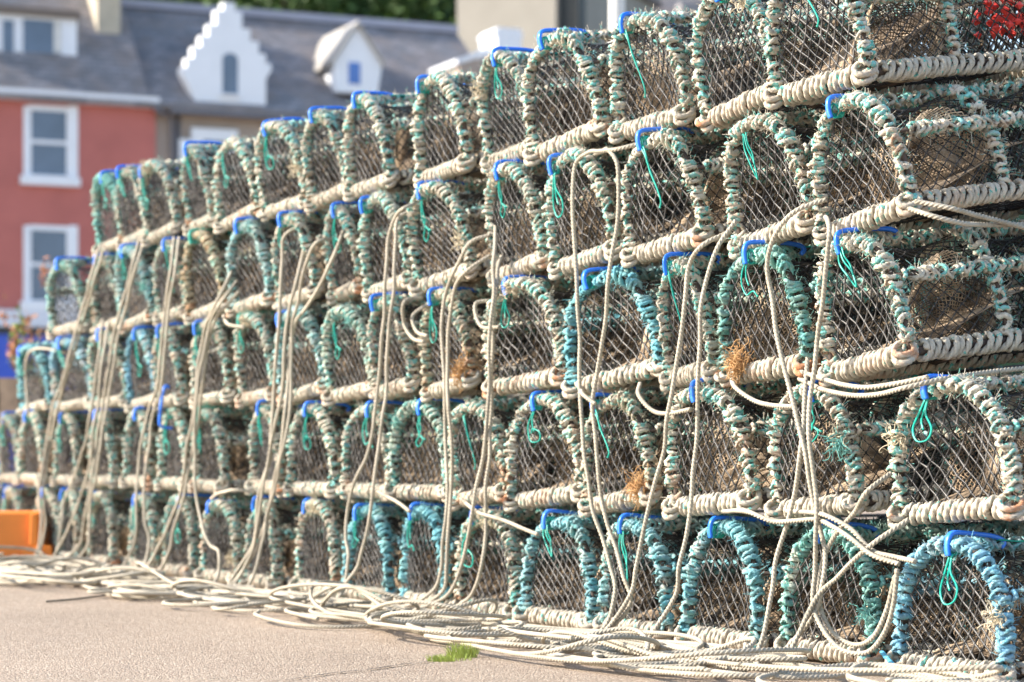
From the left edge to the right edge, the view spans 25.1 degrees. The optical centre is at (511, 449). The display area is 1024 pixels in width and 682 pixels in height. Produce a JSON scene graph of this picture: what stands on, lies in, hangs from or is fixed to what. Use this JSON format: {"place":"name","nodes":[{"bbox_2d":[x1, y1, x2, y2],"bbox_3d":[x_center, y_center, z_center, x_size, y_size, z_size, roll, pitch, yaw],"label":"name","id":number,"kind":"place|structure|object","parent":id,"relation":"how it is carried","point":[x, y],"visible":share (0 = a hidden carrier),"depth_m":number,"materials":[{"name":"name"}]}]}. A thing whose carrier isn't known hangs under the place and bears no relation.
{"place":"outdoors","nodes":[
{"label":"outdoors","id":0,"kind":"place"},
{"bbox_2d":[121,0,522,406],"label":"beige house","id":1,"kind":"structure","parent":0,"point":[221,72],"depth_m":57.47,"materials":[{"name":"stone"}]},
{"bbox_2d":[0,469,1023,681],"bbox_3d":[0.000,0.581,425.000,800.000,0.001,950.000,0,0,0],"label":"ground","id":2,"kind":"structure","parent":0,"point":[106,638],"depth_m":6.66,"materials":[{"name":"concrete"}]},
{"bbox_2d":[0,510,53,560],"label":"fish box","id":3,"kind":"object","parent":2,"relation":"on","point":[20,528],"visible":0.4,"depth_m":11.70,"materials":[{"name":"orange plastic"}]},
{"bbox_2d":[0,0,159,458],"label":"red house","id":4,"kind":"structure","parent":2,"relation":"on","point":[77,113],"depth_m":54.21,"materials":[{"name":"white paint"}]},
{"bbox_2d":[20,225,77,310],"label":"window","id":5,"kind":"structure","parent":4,"relation":"in","point":[53,242],"depth_m":53.88,"materials":[{"name":"white paint"}]},
{"bbox_2d":[20,105,80,186],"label":"window","id":6,"kind":"structure","parent":4,"relation":"in","point":[50,133],"depth_m":53.96,"materials":[{"name":"white paint"}]},
{"bbox_2d":[35,484,174,552],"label":"lobster creel","id":7,"kind":"object","parent":2,"relation":"on","point":[52,497],"visible":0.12,"depth_m":11.89,"materials":[{"name":"fabric"}]},
{"bbox_2d":[14,407,129,486],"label":"lobster creel","id":8,"kind":"object","parent":7,"relation":"on","point":[37,420],"visible":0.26,"depth_m":12.10,"materials":[{"name":"fabric"}]},
{"bbox_2d":[15,334,139,416],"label":"lobster creel","id":9,"kind":"object","parent":8,"relation":"on","point":[42,369],"visible":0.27,"depth_m":12.07,"materials":[{"name":"fabric"}]},
{"bbox_2d":[53,487,197,563],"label":"lobster creel","id":10,"kind":"object","parent":2,"relation":"on","point":[72,498],"visible":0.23,"depth_m":11.61,"materials":[{"name":"fabric"}]},
{"bbox_2d":[50,406,190,488],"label":"lobster creel","id":11,"kind":"object","parent":10,"relation":"on","point":[71,421],"visible":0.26,"depth_m":11.64,"materials":[{"name":"fabric"}]},
{"bbox_2d":[49,334,188,415],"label":"lobster creel","id":12,"kind":"object","parent":11,"relation":"on","point":[81,403],"visible":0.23,"depth_m":11.52,"materials":[{"name":"fabric"}]},
{"bbox_2d":[43,254,180,340],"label":"lobster creel","id":13,"kind":"object","parent":12,"relation":"on","point":[70,269],"visible":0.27,"depth_m":11.59,"materials":[{"name":"fabric"}]},
{"bbox_2d":[82,488,241,565],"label":"lobster creel","id":14,"kind":"object","parent":2,"relation":"on","point":[111,520],"visible":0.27,"depth_m":11.18,"materials":[{"name":"fabric"}]},
{"bbox_2d":[85,405,243,488],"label":"lobster creel","id":15,"kind":"object","parent":14,"relation":"on","point":[114,468],"visible":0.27,"depth_m":11.05,"materials":[{"name":"fabric"}]},
{"bbox_2d":[86,325,233,412],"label":"lobster creel","id":16,"kind":"object","parent":15,"relation":"on","point":[118,399],"visible":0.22,"depth_m":11.09,"materials":[{"name":"fabric"}]},
{"bbox_2d":[87,251,225,332],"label":"lobster creel","id":17,"kind":"object","parent":16,"relation":"on","point":[108,262],"visible":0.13,"depth_m":11.16,"materials":[{"name":"fabric"}]},
{"bbox_2d":[89,168,174,257],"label":"lobster creel","id":18,"kind":"object","parent":17,"relation":"on","point":[103,180],"visible":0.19,"depth_m":11.14,"materials":[{"name":"fabric"}]},
{"bbox_2d":[126,491,287,573],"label":"lobster creel","id":19,"kind":"object","parent":2,"relation":"on","point":[155,525],"visible":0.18,"depth_m":10.71,"materials":[{"name":"fabric"}]},
{"bbox_2d":[118,403,265,490],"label":"lobster creel","id":20,"kind":"object","parent":19,"relation":"on","point":[137,415],"visible":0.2,"depth_m":10.79,"materials":[{"name":"fabric"}]},
{"bbox_2d":[123,324,275,413],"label":"lobster creel","id":21,"kind":"object","parent":20,"relation":"on","point":[141,337],"visible":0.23,"depth_m":10.70,"materials":[{"name":"fabric"}]},
{"bbox_2d":[112,239,267,334],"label":"lobster creel","id":22,"kind":"object","parent":21,"relation":"on","point":[144,282],"visible":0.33,"depth_m":10.70,"materials":[{"name":"fabric"}]},
{"bbox_2d":[111,156,244,250],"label":"lobster creel","id":23,"kind":"object","parent":22,"relation":"on","point":[128,172],"visible":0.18,"depth_m":10.76,"materials":[{"name":"fabric"}]},
{"bbox_2d":[155,492,318,577],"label":"lobster creel","id":24,"kind":"object","parent":2,"relation":"on","point":[190,526],"visible":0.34,"depth_m":10.30,"materials":[{"name":"fabric"}]},
{"bbox_2d":[154,385,322,492],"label":"lobster creel","id":25,"kind":"object","parent":24,"relation":"on","point":[165,479],"visible":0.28,"depth_m":10.39,"materials":[{"name":"fabric"}]},
{"bbox_2d":[150,315,303,411],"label":"lobster creel","id":26,"kind":"object","parent":25,"relation":"on","point":[175,358],"visible":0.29,"depth_m":10.29,"materials":[{"name":"fabric"}]},
{"bbox_2d":[149,235,296,326],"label":"lobster creel","id":27,"kind":"object","parent":26,"relation":"on","point":[163,252],"visible":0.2,"depth_m":10.35,"materials":[{"name":"fabric"}]},
{"bbox_2d":[136,150,301,247],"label":"lobster creel","id":28,"kind":"object","parent":27,"relation":"on","point":[170,196],"visible":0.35,"depth_m":10.46,"materials":[{"name":"fabric"}]},
{"bbox_2d":[194,496,372,584],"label":"lobster creel","id":29,"kind":"object","parent":2,"relation":"on","point":[235,531],"visible":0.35,"depth_m":9.89,"materials":[{"name":"fabric"}]},
{"bbox_2d":[188,403,353,495],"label":"lobster creel","id":30,"kind":"object","parent":29,"relation":"on","point":[236,476],"visible":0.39,"depth_m":9.95,"materials":[{"name":"fabric"}]},
{"bbox_2d":[188,317,365,408],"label":"lobster creel","id":31,"kind":"object","parent":30,"relation":"on","point":[226,393],"visible":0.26,"depth_m":9.90,"materials":[{"name":"fabric"}]},
{"bbox_2d":[180,226,323,325],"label":"lobster creel","id":32,"kind":"object","parent":31,"relation":"on","point":[210,243],"visible":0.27,"depth_m":10.02,"materials":[{"name":"fabric"}]},
{"bbox_2d":[175,128,340,236],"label":"lobster creel","id":33,"kind":"object","parent":32,"relation":"on","point":[202,178],"visible":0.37,"depth_m":10.01,"materials":[{"name":"fabric"}]},
{"bbox_2d":[171,211,407,599],"bbox_3d":[-0.919,-0.143,8.598,0.380,1.439,1.289,0,0,-43],"label":"hanging rope","id":34,"kind":"object","parent":2,"relation":"on","point":[398,218],"visible":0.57,"depth_m":8.28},
{"bbox_2d":[238,495,418,589],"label":"lobster creel","id":35,"kind":"object","parent":2,"relation":"on","point":[280,573],"visible":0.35,"depth_m":9.45,"materials":[{"name":"fabric"}]},
{"bbox_2d":[244,397,427,497],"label":"lobster creel","id":36,"kind":"object","parent":35,"relation":"on","point":[261,413],"visible":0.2,"depth_m":9.48,"materials":[{"name":"fabric"}]},
{"bbox_2d":[231,304,380,408],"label":"lobster creel","id":37,"kind":"object","parent":36,"relation":"on","point":[256,321],"visible":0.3,"depth_m":9.56,"materials":[{"name":"fabric"}]},
{"bbox_2d":[223,212,397,318],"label":"lobster creel","id":38,"kind":"object","parent":37,"relation":"on","point":[265,299],"visible":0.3,"depth_m":9.57,"materials":[{"name":"fabric"}]},
{"bbox_2d":[211,130,342,233],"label":"lobster creel","id":39,"kind":"object","parent":38,"relation":"on","point":[242,150],"visible":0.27,"depth_m":9.71,"materials":[{"name":"fabric"}]},
{"bbox_2d":[288,495,480,596],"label":"lobster creel","id":40,"kind":"object","parent":2,"relation":"on","point":[332,535],"visible":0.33,"depth_m":9.08,"materials":[{"name":"fabric"}]},
{"bbox_2d":[282,396,483,498],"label":"lobster creel","id":41,"kind":"object","parent":40,"relation":"on","point":[326,485],"visible":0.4,"depth_m":9.05,"materials":[{"name":"fabric"}]},
{"bbox_2d":[272,293,462,408],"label":"lobster creel","id":42,"kind":"object","parent":41,"relation":"on","point":[315,389],"visible":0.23,"depth_m":9.17,"materials":[{"name":"fabric"}]},
{"bbox_2d":[267,207,456,311],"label":"lobster creel","id":43,"kind":"object","parent":42,"relation":"on","point":[297,220],"visible":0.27,"depth_m":9.15,"materials":[{"name":"fabric"}]},
{"bbox_2d":[252,110,441,221],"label":"lobster creel","id":44,"kind":"object","parent":43,"relation":"on","point":[269,128],"visible":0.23,"depth_m":9.30,"materials":[{"name":"fabric"}]},
{"bbox_2d":[336,501,534,602],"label":"lobster creel","id":45,"kind":"object","parent":2,"relation":"on","point":[387,580],"visible":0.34,"depth_m":8.68,"materials":[{"name":"fabric"}]},
{"bbox_2d":[336,394,530,501],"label":"lobster creel","id":46,"kind":"object","parent":45,"relation":"on","point":[363,486],"visible":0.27,"depth_m":8.70,"materials":[{"name":"fabric"}]},
{"bbox_2d":[319,295,520,406],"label":"lobster creel","id":47,"kind":"object","parent":46,"relation":"on","point":[352,316],"visible":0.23,"depth_m":8.79,"materials":[{"name":"fabric"}]},
{"bbox_2d":[322,192,508,305],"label":"lobster creel","id":48,"kind":"object","parent":47,"relation":"on","point":[343,215],"visible":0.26,"depth_m":8.76,"materials":[{"name":"fabric"}]},
{"bbox_2d":[297,97,485,213],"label":"lobster creel","id":49,"kind":"object","parent":48,"relation":"on","point":[321,200],"visible":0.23,"depth_m":8.98,"materials":[{"name":"fabric"}]},
{"bbox_2d":[387,225,496,618],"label":"hanging rope","id":50,"kind":"object","parent":2,"relation":"on","point":[463,558],"visible":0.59,"depth_m":7.64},
{"bbox_2d":[367,610,523,637],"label":"ground rope","id":51,"kind":"object","parent":2,"relation":"on","point":[411,625],"visible":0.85,"depth_m":6.91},
{"bbox_2d":[323,255,633,643],"bbox_3d":[-0.145,-0.037,7.306,0.558,1.227,1.691,0,0,-27],"label":"hanging rope","id":52,"kind":"object","parent":2,"relation":"on","point":[481,565],"visible":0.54,"depth_m":7.62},
{"bbox_2d":[393,500,606,611],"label":"lobster creel","id":53,"kind":"object","parent":2,"relation":"on","point":[411,541],"visible":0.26,"depth_m":8.28,"materials":[{"name":"fabric"}]},
{"bbox_2d":[382,392,600,502],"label":"lobster creel","id":54,"kind":"object","parent":53,"relation":"on","point":[430,484],"visible":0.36,"depth_m":8.34,"materials":[{"name":"fabric"}]},
{"bbox_2d":[365,286,556,403],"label":"lobster creel","id":55,"kind":"object","parent":54,"relation":"on","point":[408,385],"visible":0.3,"depth_m":8.42,"materials":[{"name":"fabric"}]},
{"bbox_2d":[356,182,546,302],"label":"lobster creel","id":56,"kind":"object","parent":55,"relation":"on","point":[389,208],"visible":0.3,"depth_m":8.53,"materials":[{"name":"fabric"}]},
{"bbox_2d":[340,82,526,201],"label":"lobster creel","id":57,"kind":"object","parent":56,"relation":"on","point":[398,173],"visible":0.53,"depth_m":8.62,"materials":[{"name":"fabric"}]},
{"bbox_2d":[417,279,636,402],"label":"lobster creel","id":58,"kind":"object","parent":54,"relation":"on","point":[468,378],"visible":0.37,"depth_m":8.11,"materials":[{"name":"fabric"}]},
{"bbox_2d":[402,170,606,296],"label":"lobster creel","id":59,"kind":"object","parent":58,"relation":"on","point":[468,223],"visible":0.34,"depth_m":8.15,"materials":[{"name":"fabric"}]},
{"bbox_2d":[337,201,535,636],"bbox_3d":[-0.284,-0.157,7.667,0.451,1.467,1.962,0,0,-29],"label":"hanging rope","id":60,"kind":"object","parent":59,"relation":"hanging from","point":[401,209],"visible":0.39,"depth_m":8.35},
{"bbox_2d":[410,64,579,188],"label":"lobster creel","id":61,"kind":"object","parent":59,"relation":"on","point":[465,163],"visible":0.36,"depth_m":8.16,"materials":[{"name":"fabric"}]},
{"bbox_2d":[424,626,694,664],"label":"ground rope","id":62,"kind":"object","parent":2,"relation":"on","point":[519,630],"visible":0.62,"depth_m":6.35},
{"bbox_2d":[457,0,662,395],"bbox_3d":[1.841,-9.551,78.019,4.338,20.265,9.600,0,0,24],"label":"tan house","id":63,"kind":"structure","parent":2,"relation":"on","point":[477,19],"depth_m":74.09,"materials":[{"name":"paint"}]},
{"bbox_2d":[420,254,703,648],"bbox_3d":[0.139,-0.048,7.123,0.266,1.222,1.924,0,0,-30],"label":"hanging rope","id":64,"kind":"object","parent":2,"relation":"on","point":[700,641],"visible":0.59,"depth_m":7.85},
{"bbox_2d":[449,504,680,620],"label":"lobster creel","id":65,"kind":"object","parent":2,"relation":"on","point":[509,549],"visible":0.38,"depth_m":7.88,"materials":[{"name":"fabric"}]},
{"bbox_2d":[447,388,655,511],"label":"lobster creel","id":66,"kind":"object","parent":65,"relation":"on","point":[497,486],"visible":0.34,"depth_m":7.92,"materials":[{"name":"fabric"}]},
{"bbox_2d":[512,509,760,628],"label":"lobster creel","id":67,"kind":"object","parent":2,"relation":"on","point":[579,611],"visible":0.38,"depth_m":7.45,"materials":[{"name":"fabric"}]},
{"bbox_2d":[502,385,744,512],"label":"lobster creel","id":68,"kind":"object","parent":67,"relation":"on","point":[514,498],"visible":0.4,"depth_m":7.54,"materials":[{"name":"fabric"}]},
{"bbox_2d":[481,267,717,398],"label":"lobster creel","id":69,"kind":"object","parent":68,"relation":"on","point":[550,376],"visible":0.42,"depth_m":7.57,"materials":[{"name":"fabric"}]},
{"bbox_2d":[480,154,691,287],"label":"lobster creel","id":70,"kind":"object","parent":69,"relation":"on","point":[536,262],"visible":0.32,"depth_m":7.63,"materials":[{"name":"fabric"}]},
{"bbox_2d":[193,233,490,612],"bbox_3d":[-0.697,-0.077,8.155,0.475,1.306,1.424,0,0,-39],"label":"hanging rope","id":71,"kind":"object","parent":70,"relation":"hanging from","point":[453,272],"visible":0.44,"depth_m":7.93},
{"bbox_2d":[468,41,666,173],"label":"lobster creel","id":72,"kind":"object","parent":70,"relation":"on","point":[496,59],"visible":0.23,"depth_m":7.75,"materials":[{"name":"fabric"}]},
{"bbox_2d":[548,231,731,652],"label":"hanging rope","id":73,"kind":"object","parent":2,"relation":"on","point":[666,421],"visible":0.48,"depth_m":6.67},
{"bbox_2d":[541,630,759,671],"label":"ground rope","id":74,"kind":"object","parent":2,"relation":"on","point":[685,664],"visible":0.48,"depth_m":6.02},
{"bbox_2d":[573,219,737,656],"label":"hanging rope","id":75,"kind":"object","parent":2,"relation":"on","point":[697,423],"visible":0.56,"depth_m":6.58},
{"bbox_2d":[509,626,809,667],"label":"ground rope","id":76,"kind":"object","parent":2,"relation":"on","point":[589,642],"visible":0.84,"depth_m":6.04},
{"bbox_2d":[592,649,827,677],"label":"ground rope","id":77,"kind":"object","parent":2,"relation":"on","point":[597,654],"visible":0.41,"depth_m":5.80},
{"bbox_2d":[592,511,847,640],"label":"lobster creel","id":78,"kind":"object","parent":2,"relation":"on","point":[661,561],"visible":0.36,"depth_m":7.02,"materials":[{"name":"fabric"}]},
{"bbox_2d":[576,382,831,517],"bbox_3d":[0.575,-0.021,7.242,0.804,0.412,0.448,-4,-5,-29],"label":"lobster creel","id":79,"kind":"object","parent":78,"relation":"on","point":[633,494],"visible":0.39,"depth_m":7.08,"materials":[{"name":"fabric"}]},
{"bbox_2d":[558,262,807,398],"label":"lobster creel","id":80,"kind":"object","parent":79,"relation":"on","point":[643,366],"visible":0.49,"depth_m":7.14,"materials":[{"name":"fabric"}]},
{"bbox_2d":[541,136,784,279],"bbox_3d":[0.486,-0.823,7.427,0.747,0.418,0.453,-11,0,-28],"label":"lobster creel","id":81,"kind":"object","parent":80,"relation":"on","point":[604,198],"visible":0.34,"depth_m":7.31,"materials":[{"name":"fabric"}]},
{"bbox_2d":[386,147,632,635],"bbox_3d":[-0.058,-0.175,7.058,0.927,1.502,0.485,0,0,25],"label":"hanging rope","id":82,"kind":"object","parent":81,"relation":"hanging from","point":[594,388],"visible":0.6,"depth_m":6.97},
{"bbox_2d":[516,21,761,166],"bbox_3d":[0.422,-1.207,7.498,0.748,0.419,0.516,-12,0,-29],"label":"lobster creel","id":83,"kind":"object","parent":81,"relation":"on","point":[592,131],"visible":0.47,"depth_m":7.37,"materials":[{"name":"fabric"}]},
{"bbox_2d":[619,120,880,268],"bbox_3d":[0.713,-0.818,7.010,0.748,0.413,0.468,-10,0,-30],"label":"lobster creel","id":84,"kind":"object","parent":80,"relation":"on","point":[703,220],"visible":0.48,"depth_m":6.86,"materials":[{"name":"fabric"}]},
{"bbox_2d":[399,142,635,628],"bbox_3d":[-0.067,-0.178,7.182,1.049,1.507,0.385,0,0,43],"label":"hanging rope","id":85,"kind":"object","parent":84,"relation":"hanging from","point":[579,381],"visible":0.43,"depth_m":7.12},
{"bbox_2d":[607,4,840,144],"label":"lobster creel","id":86,"kind":"object","parent":84,"relation":"on","point":[680,108],"visible":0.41,"depth_m":6.97,"materials":[{"name":"fabric"}]},
{"bbox_2d":[649,197,827,661],"bbox_3d":[0.568,-0.053,6.144,0.554,1.243,0.350,0,0,24],"label":"hanging rope","id":87,"kind":"object","parent":2,"relation":"on","point":[788,216],"visible":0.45,"depth_m":6.15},
{"bbox_2d":[696,357,845,679],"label":"hanging rope","id":88,"kind":"object","parent":2,"relation":"on","point":[776,558],"visible":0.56,"depth_m":6.16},
{"bbox_2d":[620,650,1003,680],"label":"ground rope","id":89,"kind":"object","parent":2,"relation":"on","point":[997,669],"visible":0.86,"depth_m":5.47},
{"bbox_2d":[674,514,952,648],"bbox_3d":[0.894,0.378,6.776,0.748,0.407,0.458,0,0,-27],"label":"lobster creel","id":90,"kind":"object","parent":2,"relation":"on","point":[752,566],"visible":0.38,"depth_m":6.66,"materials":[{"name":"fabric"}]},
{"bbox_2d":[661,375,943,520],"bbox_3d":[0.846,-0.039,6.792,0.747,0.415,0.506,-5,-2,-27],"label":"lobster creel","id":91,"kind":"object","parent":90,"relation":"on","point":[747,474],"visible":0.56,"depth_m":6.67,"materials":[{"name":"fabric"}]},
{"bbox_2d":[651,249,891,392],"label":"lobster creel","id":92,"kind":"object","parent":91,"relation":"on","point":[674,270],"visible":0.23,"depth_m":6.80,"materials":[{"name":"fabric"}]},
{"bbox_2d":[713,233,998,389],"bbox_3d":[0.950,-0.420,6.584,0.804,0.427,0.474,-7,0,-29],"label":"lobster creel","id":93,"kind":"object","parent":91,"relation":"on","point":[798,298],"visible":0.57,"depth_m":6.47,"materials":[{"name":"fabric"}]},
{"bbox_2d":[721,99,994,259],"bbox_3d":[0.983,-0.810,6.592,0.746,0.411,0.425,-9,-3,-29],"label":"lobster creel","id":94,"kind":"object","parent":93,"relation":"on","point":[800,225],"visible":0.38,"depth_m":6.47,"materials":[{"name":"fabric"}]},
{"bbox_2d":[687,0,963,132],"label":"lobster creel","id":95,"kind":"object","parent":94,"relation":"on","point":[725,115],"visible":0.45,"depth_m":6.62,"materials":[{"name":"fabric"}]},
{"bbox_2d":[760,0,1023,110],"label":"lobster creel","id":96,"kind":"object","parent":94,"relation":"on","point":[861,59],"visible":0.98,"depth_m":6.24,"materials":[{"name":"fabric"}]},
{"bbox_2d":[755,661,1018,681],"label":"ground rope","id":97,"kind":"object","parent":2,"relation":"on","point":[907,677],"visible":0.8,"depth_m":5.49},
{"bbox_2d":[773,517,1023,667],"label":"lobster creel","id":98,"kind":"object","parent":2,"relation":"on","point":[865,571],"visible":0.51,"depth_m":6.26,"materials":[{"name":"fabric"}]},
{"bbox_2d":[764,367,1023,522],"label":"lobster creel","id":99,"kind":"object","parent":98,"relation":"on","point":[854,476],"visible":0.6,"depth_m":6.24,"materials":[{"name":"fabric"}]},
{"bbox_2d":[813,215,1023,387],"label":"lobster creel","id":100,"kind":"object","parent":99,"relation":"on","point":[926,346],"visible":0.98,"depth_m":6.06,"materials":[{"name":"fabric"}]},
{"bbox_2d":[806,215,899,655],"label":"hanging rope","id":101,"kind":"object","parent":100,"relation":"hanging from","point":[876,644],"visible":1,"depth_m":6.05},
{"bbox_2d":[806,74,1023,246],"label":"lobster creel","id":102,"kind":"object","parent":100,"relation":"on","point":[949,182],"visible":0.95,"depth_m":6.08,"materials":[{"name":"fabric"}]},
{"bbox_2d":[885,528,1023,681],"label":"lobster creel","id":103,"kind":"object","parent":2,"relation":"on","point":[999,640],"visible":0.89,"depth_m":5.77,"materials":[{"name":"fabric"}]},
{"bbox_2d":[879,368,1023,529],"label":"lobster creel","id":104,"kind":"object","parent":103,"relation":"on","point":[999,487],"visible":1,"depth_m":5.80,"materials":[{"name":"fabric"}]},
{"bbox_2d":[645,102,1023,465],"bbox_3d":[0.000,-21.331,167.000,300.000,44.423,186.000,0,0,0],"label":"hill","id":105,"kind":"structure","parent":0,"point":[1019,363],"depth_m":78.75,"materials":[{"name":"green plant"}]},
{"bbox_2d":[326,0,456,24],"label":"tree","id":106,"kind":"object","parent":105,"relation":"on","point":[429,11],"visible":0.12,"depth_m":88.71,"materials":[{"name":"green plant"}]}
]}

